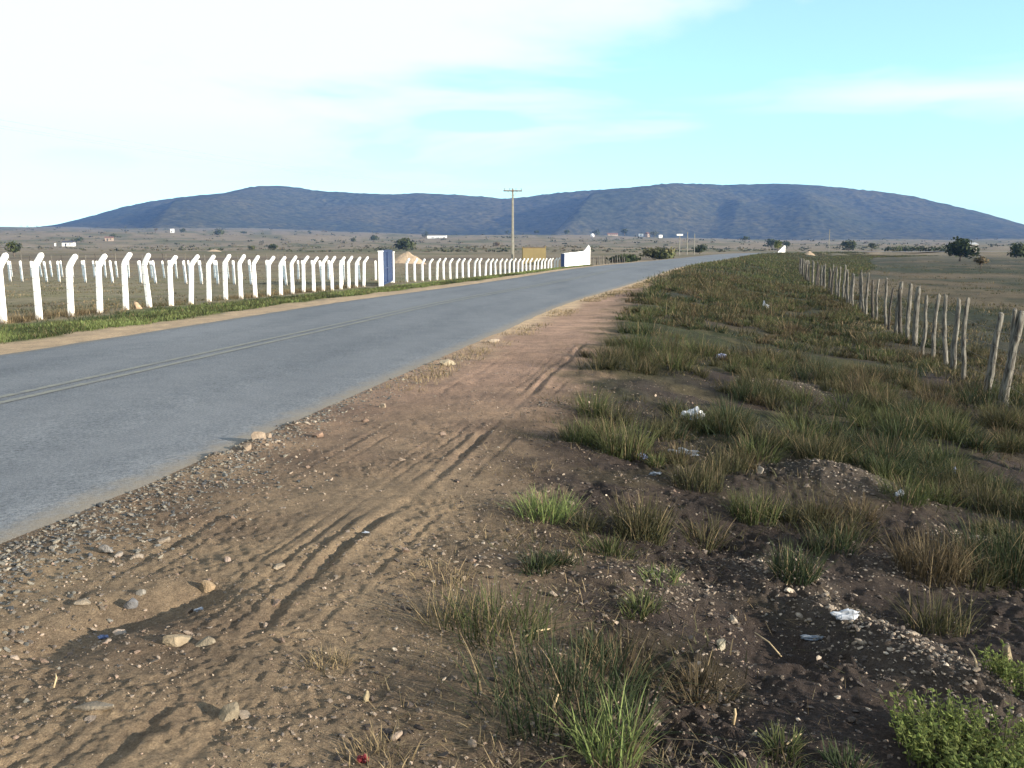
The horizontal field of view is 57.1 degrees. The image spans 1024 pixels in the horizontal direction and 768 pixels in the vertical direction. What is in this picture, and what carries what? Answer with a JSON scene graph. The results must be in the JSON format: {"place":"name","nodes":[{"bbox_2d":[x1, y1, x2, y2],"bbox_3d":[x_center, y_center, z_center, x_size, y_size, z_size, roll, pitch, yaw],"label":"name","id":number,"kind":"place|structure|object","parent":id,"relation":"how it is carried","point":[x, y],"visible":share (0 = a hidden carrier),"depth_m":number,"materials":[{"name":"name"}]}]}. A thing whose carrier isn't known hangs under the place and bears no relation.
{"place":"outdoors","nodes":[
{"label":"outdoors","id":0,"kind":"place"},
{"bbox_2d":[0,354,478,702],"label":"gravel","id":1,"kind":"structure","parent":0,"point":[3,556],"depth_m":5.85,"materials":[{"name":"gravel"}]},
{"bbox_2d":[0,264,592,343],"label":"roadside grass","id":2,"kind":"structure","parent":0,"point":[54,330],"depth_m":24.31,"materials":[{"name":"plant"}]},
{"bbox_2d":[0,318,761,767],"bbox_3d":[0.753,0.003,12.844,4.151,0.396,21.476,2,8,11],"label":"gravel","id":3,"kind":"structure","parent":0,"point":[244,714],"depth_m":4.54,"materials":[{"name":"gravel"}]},
{"bbox_2d":[0,251,944,543],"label":"road","id":4,"kind":"structure","parent":0,"point":[88,425],"depth_m":12.13,"materials":[{"name":"asphalt"}]},
{"bbox_2d":[0,227,1023,767],"bbox_3d":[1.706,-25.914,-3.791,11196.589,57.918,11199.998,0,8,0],"label":"ground","id":5,"kind":"structure","parent":0,"point":[170,729],"depth_m":5.41,"materials":[{"name":"soil"}]},
{"bbox_2d":[4,240,22,256],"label":"tree","id":6,"kind":"object","parent":5,"relation":"on","point":[12,247],"visible":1,"depth_m":197.56,"materials":[{"name":"green plant"}]},
{"bbox_2d":[61,241,75,245],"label":"house","id":7,"kind":"structure","parent":5,"relation":"on","point":[68,243],"depth_m":680.13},
{"bbox_2d":[74,598,90,604],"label":"stone","id":8,"kind":"object","parent":5,"relation":"on","point":[84,601],"visible":1,"depth_m":4.53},
{"bbox_2d":[72,701,113,711],"bbox_3d":[-1.555,1.205,3.502,0.155,0.039,0.061,0,8,-2],"label":"stone","id":9,"kind":"object","parent":5,"relation":"on","point":[92,705],"visible":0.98,"depth_m":3.48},
{"bbox_2d":[97,635,108,638],"bbox_3d":[-1.872,1.157,4.306,0.049,0.030,0.033,-3,9,-21],"label":"paper scrap","id":10,"kind":"object","parent":5,"relation":"on","point":[102,636],"visible":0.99,"depth_m":4.30,"materials":[{"name":"paper"}]},
{"bbox_2d":[98,544,113,552],"bbox_3d":[-2.276,0.924,5.283,0.091,0.052,0.049,1,8,9],"label":"stone","id":11,"kind":"object","parent":5,"relation":"on","point":[104,548],"visible":1,"depth_m":5.26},
{"bbox_2d":[104,236,113,240],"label":"house","id":12,"kind":"structure","parent":5,"relation":"on","point":[107,238],"depth_m":788.49,"materials":[{"name":"beige paint"}]},
{"bbox_2d":[114,551,122,557],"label":"stone","id":13,"kind":"object","parent":5,"relation":"on","point":[118,553],"visible":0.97,"depth_m":5.22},
{"bbox_2d":[123,598,137,608],"bbox_3d":[-1.851,1.074,4.580,0.054,0.067,0.066,4,9,26],"label":"stone","id":14,"kind":"object","parent":5,"relation":"on","point":[131,603],"visible":1,"depth_m":4.57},
{"bbox_2d":[130,553,143,557],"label":"stone","id":15,"kind":"object","parent":5,"relation":"on","point":[138,555],"visible":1,"depth_m":5.18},
{"bbox_2d":[134,301,141,308],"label":"stone","id":16,"kind":"object","parent":5,"relation":"on","point":[137,305],"visible":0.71,"depth_m":27.40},
{"bbox_2d":[136,589,145,595],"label":"stone","id":17,"kind":"object","parent":5,"relation":"on","point":[140,592],"visible":1,"depth_m":4.68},
{"bbox_2d":[0,252,284,265],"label":"stick fence","id":18,"kind":"object","parent":5,"relation":"on","point":[141,255],"visible":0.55,"depth_m":126.88,"materials":[{"name":"grey wood"}]},
{"bbox_2d":[156,536,170,543],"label":"stone","id":19,"kind":"object","parent":5,"relation":"on","point":[163,540],"visible":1,"depth_m":5.45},
{"bbox_2d":[7,260,342,285],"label":"concrete post fence","id":20,"kind":"object","parent":5,"relation":"on","point":[154,272],"visible":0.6,"depth_m":58.53,"materials":[{"name":"concrete"}]},
{"bbox_2d":[162,634,191,646],"bbox_3d":[-1.456,1.117,4.101,0.070,0.070,0.129,6,10,35],"label":"stone","id":21,"kind":"object","parent":5,"relation":"on","point":[175,640],"visible":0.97,"depth_m":4.07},
{"bbox_2d":[0,252,368,323],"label":"concrete post fence","id":22,"kind":"object","parent":5,"relation":"on","point":[69,282],"visible":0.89,"depth_m":29.55,"materials":[{"name":"concrete"}]},
{"bbox_2d":[0,283,374,323],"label":"dead weeds","id":23,"kind":"object","parent":5,"relation":"on","point":[15,319],"visible":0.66,"depth_m":26.21,"materials":[{"name":"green plant"}]},
{"bbox_2d":[184,608,193,613],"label":"stone","id":24,"kind":"object","parent":5,"relation":"on","point":[189,610],"visible":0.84,"depth_m":4.61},
{"bbox_2d":[9,260,376,279],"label":"concrete post fence","id":25,"kind":"object","parent":5,"relation":"on","point":[297,267],"visible":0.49,"depth_m":74.79,"materials":[{"name":"concrete"}]},
{"bbox_2d":[195,636,215,646],"bbox_3d":[-1.332,1.118,4.082,0.098,0.044,0.045,-4,12,-5],"label":"stone","id":26,"kind":"object","parent":5,"relation":"on","point":[206,641],"visible":1,"depth_m":4.07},
{"bbox_2d":[200,580,215,592],"bbox_3d":[-1.555,1.043,4.811,0.071,0.087,0.051,4,9,24],"label":"stone","id":27,"kind":"object","parent":5,"relation":"on","point":[206,586],"visible":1,"depth_m":4.79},
{"bbox_2d":[214,228,224,234],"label":"tree","id":28,"kind":"object","parent":5,"relation":"on","point":[219,231],"visible":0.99,"depth_m":1034.32,"materials":[{"name":"green plant"}]},
{"bbox_2d":[224,556,231,561],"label":"stone","id":29,"kind":"object","parent":5,"relation":"on","point":[227,559],"visible":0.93,"depth_m":5.12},
{"bbox_2d":[218,701,239,721],"bbox_3d":[-1.049,1.219,3.482,0.084,0.069,0.060,-21,18,-31],"label":"stone","id":30,"kind":"object","parent":5,"relation":"on","point":[229,712],"visible":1,"depth_m":3.47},
{"bbox_2d":[242,443,250,450],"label":"stone","id":31,"kind":"object","parent":5,"relation":"on","point":[247,446],"visible":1,"depth_m":7.89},
{"bbox_2d":[251,432,265,439],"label":"stone","id":32,"kind":"object","parent":5,"relation":"on","point":[256,435],"visible":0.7,"depth_m":8.19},
{"bbox_2d":[5,264,519,318],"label":"field grass","id":33,"kind":"structure","parent":5,"relation":"on","point":[88,306],"depth_m":42.53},
{"bbox_2d":[268,243,277,249],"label":"bush","id":34,"kind":"object","parent":5,"relation":"on","point":[273,247],"visible":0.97,"depth_m":415.03,"materials":[{"name":"green plant"}]},
{"bbox_2d":[273,563,285,569],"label":"stone","id":35,"kind":"object","parent":5,"relation":"on","point":[277,566],"visible":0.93,"depth_m":5.04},
{"bbox_2d":[312,431,323,437],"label":"stone","id":36,"kind":"object","parent":5,"relation":"on","point":[318,434],"visible":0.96,"depth_m":8.48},
{"bbox_2d":[293,643,362,676],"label":"grass tussock","id":37,"kind":"object","parent":5,"relation":"on","point":[335,658],"depth_m":3.94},
{"bbox_2d":[363,690,369,701],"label":"stone","id":38,"kind":"object","parent":5,"relation":"on","point":[366,697],"visible":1,"depth_m":3.65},
{"bbox_2d":[370,235,379,241],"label":"tree","id":39,"kind":"object","parent":5,"relation":"on","point":[373,237],"visible":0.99,"depth_m":887.62,"materials":[{"name":"green plant"}]},
{"bbox_2d":[378,250,394,285],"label":"farm gate","id":40,"kind":"structure","parent":5,"relation":"on","point":[386,266],"depth_m":55.64,"materials":[{"name":"blue paint"}]},
{"bbox_2d":[333,720,443,767],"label":"grass tussock","id":41,"kind":"object","parent":5,"relation":"on","point":[377,746],"depth_m":3.29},
{"bbox_2d":[356,754,368,763],"bbox_3d":[-0.512,1.287,3.229,0.050,0.034,0.029,-2,9,-17],"label":"plastic scrap","id":42,"kind":"object","parent":41,"relation":"in","point":[361,759],"visible":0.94,"depth_m":3.22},
{"bbox_2d":[390,730,402,740],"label":"stone","id":43,"kind":"object","parent":5,"relation":"on","point":[398,734],"visible":0.89,"depth_m":3.39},
{"bbox_2d":[394,237,416,248],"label":"bush","id":44,"kind":"object","parent":5,"relation":"on","point":[406,243],"visible":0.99,"depth_m":413.72,"materials":[{"name":"green plant"}]},
{"bbox_2d":[394,251,425,263],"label":"sand heap","id":45,"kind":"object","parent":5,"relation":"on","point":[403,257],"visible":0.82,"depth_m":137.74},
{"bbox_2d":[0,397,871,767],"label":"grit","id":46,"kind":"object","parent":5,"relation":"on","point":[368,651],"visible":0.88,"depth_m":4.03,"materials":[{"name":"gravel"}]},
{"bbox_2d":[427,235,446,237],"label":"long building","id":47,"kind":"structure","parent":5,"relation":"on","point":[436,236],"depth_m":1172.26,"materials":[{"name":"paint"}]},
{"bbox_2d":[370,573,505,631],"bbox_3d":[-0.344,1.032,4.365,0.693,0.230,0.555,3,9,17],"label":"grass tussock","id":48,"kind":"object","parent":5,"relation":"on","point":[446,610],"depth_m":4.43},
{"bbox_2d":[439,359,455,365],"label":"stone","id":49,"kind":"object","parent":5,"relation":"on","point":[445,362],"visible":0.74,"depth_m":13.53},
{"bbox_2d":[406,555,491,595],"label":"grass tussock","id":50,"kind":"object","parent":5,"relation":"on","point":[455,576],"depth_m":4.99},
{"bbox_2d":[405,258,559,281],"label":"concrete post fence","id":51,"kind":"object","parent":5,"relation":"on","point":[443,270],"visible":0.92,"depth_m":73.08,"materials":[{"name":"concrete"}]},
{"bbox_2d":[488,339,499,342],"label":"stone","id":52,"kind":"object","parent":5,"relation":"on","point":[492,340],"visible":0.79,"depth_m":16.79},
{"bbox_2d":[0,226,1012,251],"bbox_3d":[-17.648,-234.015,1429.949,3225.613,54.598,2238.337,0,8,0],"label":"scrub","id":53,"kind":"object","parent":5,"relation":"on","point":[474,250],"visible":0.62,"depth_m":572.01,"materials":[{"name":"green plant"}]},
{"bbox_2d":[411,563,606,678],"bbox_3d":[-0.017,1.010,4.302,0.940,0.340,1.137,0,8,0],"label":"grass tussock","id":54,"kind":"object","parent":5,"relation":"on","point":[497,615],"depth_m":4.38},
{"bbox_2d":[503,188,521,269],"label":"power pole","id":55,"kind":"object","parent":5,"relation":"on","point":[512,235],"visible":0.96,"depth_m":106.40,"materials":[{"name":"wood"}]},
{"bbox_2d":[522,246,545,268],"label":"notice board","id":56,"kind":"object","parent":5,"relation":"on","point":[535,253],"visible":0.75,"depth_m":104.97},
{"bbox_2d":[496,483,596,524],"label":"grass tussock","id":57,"kind":"object","parent":5,"relation":"on","point":[563,508],"depth_m":6.19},
{"bbox_2d":[537,417,613,449],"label":"grass tussock","id":58,"kind":"object","parent":5,"relation":"on","point":[578,437],"depth_m":8.48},
{"bbox_2d":[561,245,589,266],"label":"entrance wall","id":59,"kind":"structure","parent":5,"relation":"on","point":[576,258],"depth_m":102.26,"materials":[{"name":"white paint"}]},
{"bbox_2d":[430,601,759,765],"bbox_3d":[0.292,1.110,3.751,1.387,0.395,1.336,0,8,0],"label":"grass tussock","id":60,"kind":"object","parent":5,"relation":"on","point":[566,684],"depth_m":3.72,"materials":[{"name":"plant"}]},
{"bbox_2d":[593,255,624,264],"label":"wooden post fence","id":61,"kind":"object","parent":5,"relation":"on","point":[609,259],"visible":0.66,"depth_m":119.29,"materials":[{"name":"brown wood"}]},
{"bbox_2d":[197,313,1023,766],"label":"rubble","id":62,"kind":"object","parent":5,"relation":"on","point":[863,641],"visible":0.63,"depth_m":4.92,"materials":[{"name":"stone"}]},
{"bbox_2d":[830,608,858,619],"bbox_3d":[1.728,1.202,4.881,0.159,0.082,0.074,-1,8,-6],"label":"plastic bag","id":63,"kind":"object","parent":62,"relation":"on","point":[846,614],"visible":1,"depth_m":4.86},
{"bbox_2d":[607,233,617,235],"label":"long house","id":64,"kind":"structure","parent":5,"relation":"on","point":[612,234],"depth_m":1458.96,"materials":[{"name":"paint"}]},
{"bbox_2d":[571,409,670,461],"bbox_3d":[0.998,0.450,8.229,1.073,0.415,1.272,0,8,0],"label":"grass tussock","id":65,"kind":"object","parent":5,"relation":"on","point":[633,446],"depth_m":8.22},
{"bbox_2d":[606,253,640,261],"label":"bush","id":66,"kind":"object","parent":5,"relation":"on","point":[630,258],"visible":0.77,"depth_m":147.78,"materials":[{"name":"green plant"}]},
{"bbox_2d":[538,673,739,767],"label":"grass tussock","id":67,"kind":"object","parent":5,"relation":"on","point":[624,744],"depth_m":3.34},
{"bbox_2d":[593,487,698,545],"bbox_3d":[0.872,0.857,6.148,0.761,0.335,0.870,8,12,44],"label":"grass tussock","id":68,"kind":"object","parent":5,"relation":"on","point":[639,524],"depth_m":6.08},
{"bbox_2d":[271,357,1023,767],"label":"soil clods","id":69,"kind":"object","parent":5,"relation":"on","point":[473,703],"visible":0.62,"depth_m":4.47,"materials":[{"name":"soil"}]},
{"bbox_2d":[649,472,660,475],"bbox_3d":[1.166,0.734,7.710,0.131,0.038,0.065,-3,9,-20],"label":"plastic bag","id":70,"kind":"object","parent":5,"relation":"on","point":[657,473],"visible":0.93,"depth_m":7.69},
{"bbox_2d":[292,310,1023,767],"bbox_3d":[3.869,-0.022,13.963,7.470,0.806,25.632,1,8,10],"label":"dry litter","id":71,"kind":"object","parent":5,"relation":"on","point":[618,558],"visible":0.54,"depth_m":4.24,"materials":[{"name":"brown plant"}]},
{"bbox_2d":[639,246,677,259],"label":"bush","id":72,"kind":"object","parent":5,"relation":"on","point":[659,253],"visible":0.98,"depth_m":162.70,"materials":[{"name":"green plant"}]},
{"bbox_2d":[630,563,690,587],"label":"grass tussock","id":73,"kind":"object","parent":5,"relation":"on","point":[675,579],"depth_m":5.26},
{"bbox_2d":[668,447,698,456],"bbox_3d":[1.545,0.623,8.482,0.288,0.088,0.166,2,8,11],"label":"plastic bag","id":74,"kind":"object","parent":5,"relation":"on","point":[685,452],"visible":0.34,"depth_m":8.44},
{"bbox_2d":[682,406,704,419],"bbox_3d":[1.953,0.331,10.181,0.281,0.174,0.178,0,8,-1],"label":"plastic bag","id":75,"kind":"object","parent":5,"relation":"on","point":[689,411],"visible":0.25,"depth_m":10.15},
{"bbox_2d":[640,450,757,493],"bbox_3d":[1.417,0.684,7.403,1.001,0.293,0.820,-2,9,-15],"label":"grass tussock","id":76,"kind":"object","parent":5,"relation":"on","point":[702,481],"depth_m":7.36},
{"bbox_2d":[692,243,707,253],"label":"bush","id":77,"kind":"object","parent":5,"relation":"on","point":[701,248],"visible":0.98,"depth_m":258.60,"materials":[{"name":"green plant"}]},
{"bbox_2d":[716,639,725,650],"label":"stone","id":78,"kind":"object","parent":5,"relation":"on","point":[719,642],"visible":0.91,"depth_m":4.61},
{"bbox_2d":[691,443,765,475],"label":"grass tussock","id":79,"kind":"object","parent":5,"relation":"on","point":[721,459],"depth_m":8.09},
{"bbox_2d":[730,614,737,623],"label":"stone","id":80,"kind":"object","parent":5,"relation":"on","point":[733,619],"visible":1,"depth_m":4.96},
{"bbox_2d":[732,708,736,724],"bbox_3d":[0.908,1.360,3.844,0.014,0.066,0.027,7,11,42],"label":"dry stick","id":81,"kind":"object","parent":5,"relation":"on","point":[734,717],"visible":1,"depth_m":3.84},
{"bbox_2d":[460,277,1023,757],"bbox_3d":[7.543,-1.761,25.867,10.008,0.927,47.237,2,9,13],"label":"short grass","id":82,"kind":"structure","parent":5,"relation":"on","point":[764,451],"depth_m":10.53,"materials":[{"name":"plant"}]},
{"bbox_2d":[714,372,775,402],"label":"grass tussock","id":83,"kind":"object","parent":5,"relation":"on","point":[742,391],"depth_m":12.20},
{"bbox_2d":[757,466,763,473],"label":"stone","id":84,"kind":"object","parent":5,"relation":"on","point":[759,468],"visible":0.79,"depth_m":8.05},
{"bbox_2d":[710,481,811,526],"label":"grass tussock","id":85,"kind":"object","parent":5,"relation":"on","point":[761,508],"depth_m":6.83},
{"bbox_2d":[508,307,1023,767],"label":"verge grass","id":86,"kind":"structure","parent":5,"relation":"on","point":[893,426],"depth_m":9.67,"materials":[{"name":"plant"}]},
{"bbox_2d":[755,632,781,656],"bbox_3d":[1.294,1.314,4.747,0.014,0.061,0.189,-5,9,-29],"label":"dry stick","id":87,"kind":"object","parent":5,"relation":"on","point":[770,644],"visible":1,"depth_m":4.74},
{"bbox_2d":[764,238,777,246],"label":"tree","id":88,"kind":"object","parent":5,"relation":"on","point":[770,243],"visible":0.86,"depth_m":613.29,"materials":[{"name":"green plant"}]},
{"bbox_2d":[774,240,782,251],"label":"tree","id":89,"kind":"object","parent":5,"relation":"on","point":[777,244],"visible":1,"depth_m":281.74,"materials":[{"name":"green plant"}]},
{"bbox_2d":[781,240,789,247],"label":"tree","id":90,"kind":"object","parent":5,"relation":"on","point":[786,243],"visible":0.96,"depth_m":631.74,"materials":[{"name":"green plant"}]},
{"bbox_2d":[747,537,834,586],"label":"grass tussock","id":91,"kind":"object","parent":5,"relation":"on","point":[788,569],"depth_m":5.54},
{"bbox_2d":[641,251,943,299],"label":"verge grass","id":92,"kind":"structure","parent":5,"relation":"on","point":[791,260],"depth_m":90.44,"materials":[{"name":"plant"}]},
{"bbox_2d":[613,269,1006,379],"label":"verge grass","id":93,"kind":"structure","parent":5,"relation":"on","point":[719,290],"depth_m":25.36,"materials":[{"name":"plant"}]},
{"bbox_2d":[800,634,823,639],"bbox_3d":[1.534,1.297,4.806,0.125,0.029,0.052,1,8,8],"label":"plastic bag","id":94,"kind":"object","parent":5,"relation":"on","point":[807,637],"visible":1,"depth_m":4.80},
{"bbox_2d":[775,427,862,462],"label":"grass tussock","id":95,"kind":"object","parent":5,"relation":"on","point":[840,447],"depth_m":8.76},
{"bbox_2d":[789,518,877,557],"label":"grass tussock","id":96,"kind":"object","parent":5,"relation":"on","point":[846,544],"depth_m":6.36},
{"bbox_2d":[840,240,856,250],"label":"tree","id":97,"kind":"object","parent":5,"relation":"on","point":[847,244],"visible":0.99,"depth_m":424.21,"materials":[{"name":"green plant"}]},
{"bbox_2d":[868,243,878,248],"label":"tree","id":98,"kind":"object","parent":5,"relation":"on","point":[871,245],"visible":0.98,"depth_m":434.40,"materials":[{"name":"green plant"}]},
{"bbox_2d":[849,465,954,508],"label":"grass tussock","id":99,"kind":"object","parent":5,"relation":"on","point":[917,494],"depth_m":7.49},
{"bbox_2d":[793,261,1023,406],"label":"pasture grass","id":100,"kind":"structure","parent":5,"relation":"on","point":[956,373],"depth_m":24.59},
{"bbox_2d":[799,257,1023,405],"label":"wooden post fence","id":101,"kind":"object","parent":5,"relation":"on","point":[1017,324],"visible":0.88,"depth_m":19.83,"materials":[{"name":"grey wood"}]},
{"bbox_2d":[884,245,947,250],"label":"hedge","id":102,"kind":"object","parent":5,"relation":"on","point":[915,248],"visible":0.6,"depth_m":326.07,"materials":[{"name":"green plant"}]},
{"bbox_2d":[859,514,1002,595],"bbox_3d":[2.665,1.066,6.042,0.894,0.352,1.171,6,10,35],"label":"grass tussock","id":103,"kind":"object","parent":5,"relation":"on","point":[937,564],"depth_m":5.98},
{"bbox_2d":[887,403,986,441],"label":"grass tussock","id":104,"kind":"object","parent":5,"relation":"on","point":[941,431],"depth_m":10.63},
{"bbox_2d":[879,582,995,646],"bbox_3d":[2.303,1.230,5.062,0.637,0.258,0.793,2,9,17],"label":"grass tussock","id":105,"kind":"object","parent":5,"relation":"on","point":[942,620],"depth_m":5.10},
{"bbox_2d":[880,682,1023,767],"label":"leafy weed","id":106,"kind":"object","parent":5,"relation":"on","point":[950,730],"visible":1,"depth_m":3.66,"materials":[{"name":"green leaves"}]},
{"bbox_2d":[889,501,1023,589],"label":"grass tussock","id":107,"kind":"object","parent":5,"relation":"on","point":[998,544],"depth_m":6.36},
{"bbox_2d":[945,236,979,260],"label":"tree","id":108,"kind":"object","parent":5,"relation":"on","point":[961,247],"visible":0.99,"depth_m":169.14,"materials":[{"name":"green plant"}]},
{"bbox_2d":[969,648,977,666],"bbox_3d":[2.172,1.290,4.421,0.013,0.020,0.259,3,9,18],"label":"dry stick","id":109,"kind":"object","parent":5,"relation":"on","point":[975,660],"visible":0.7,"depth_m":4.40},
{"bbox_2d":[937,466,1023,516],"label":"grass tussock","id":110,"kind":"object","parent":5,"relation":"on","point":[988,498],"depth_m":7.98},
{"bbox_2d":[973,256,989,268],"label":"tree","id":111,"kind":"object","parent":5,"relation":"on","point":[980,260],"visible":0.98,"depth_m":106.95,"materials":[{"name":"green plant"}]},
{"bbox_2d":[975,639,1023,696],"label":"leafy weed","id":112,"kind":"object","parent":5,"relation":"on","point":[1000,669],"visible":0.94,"depth_m":4.27,"materials":[{"name":"green plant"}]},
{"bbox_2d":[1003,645,1011,660],"bbox_3d":[2.444,1.339,4.645,0.044,0.096,0.066,1,9,39],"label":"stone","id":113,"kind":"object","parent":5,"relation":"on","point":[1006,648],"visible":0.55,"depth_m":4.64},
{"bbox_2d":[1006,242,1023,257],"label":"bush","id":114,"kind":"object","parent":5,"relation":"on","point":[1017,249],"visible":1,"depth_m":202.77,"materials":[{"name":"green plant"}]},
{"bbox_2d":[0,0,1023,226],"label":"sky","id":115,"kind":"structure","parent":0,"point":[924,99],"materials":[{"name":"blue"}]},
{"bbox_2d":[40,183,1023,239],"bbox_3d":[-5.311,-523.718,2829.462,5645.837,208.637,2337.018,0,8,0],"label":"hill","id":116,"kind":"structure","parent":0,"point":[775,211],"depth_m":2629.22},
{"bbox_2d":[371,259,728,392],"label":"edge grass","id":117,"kind":"structure","parent":0,"point":[586,300],"depth_m":18.28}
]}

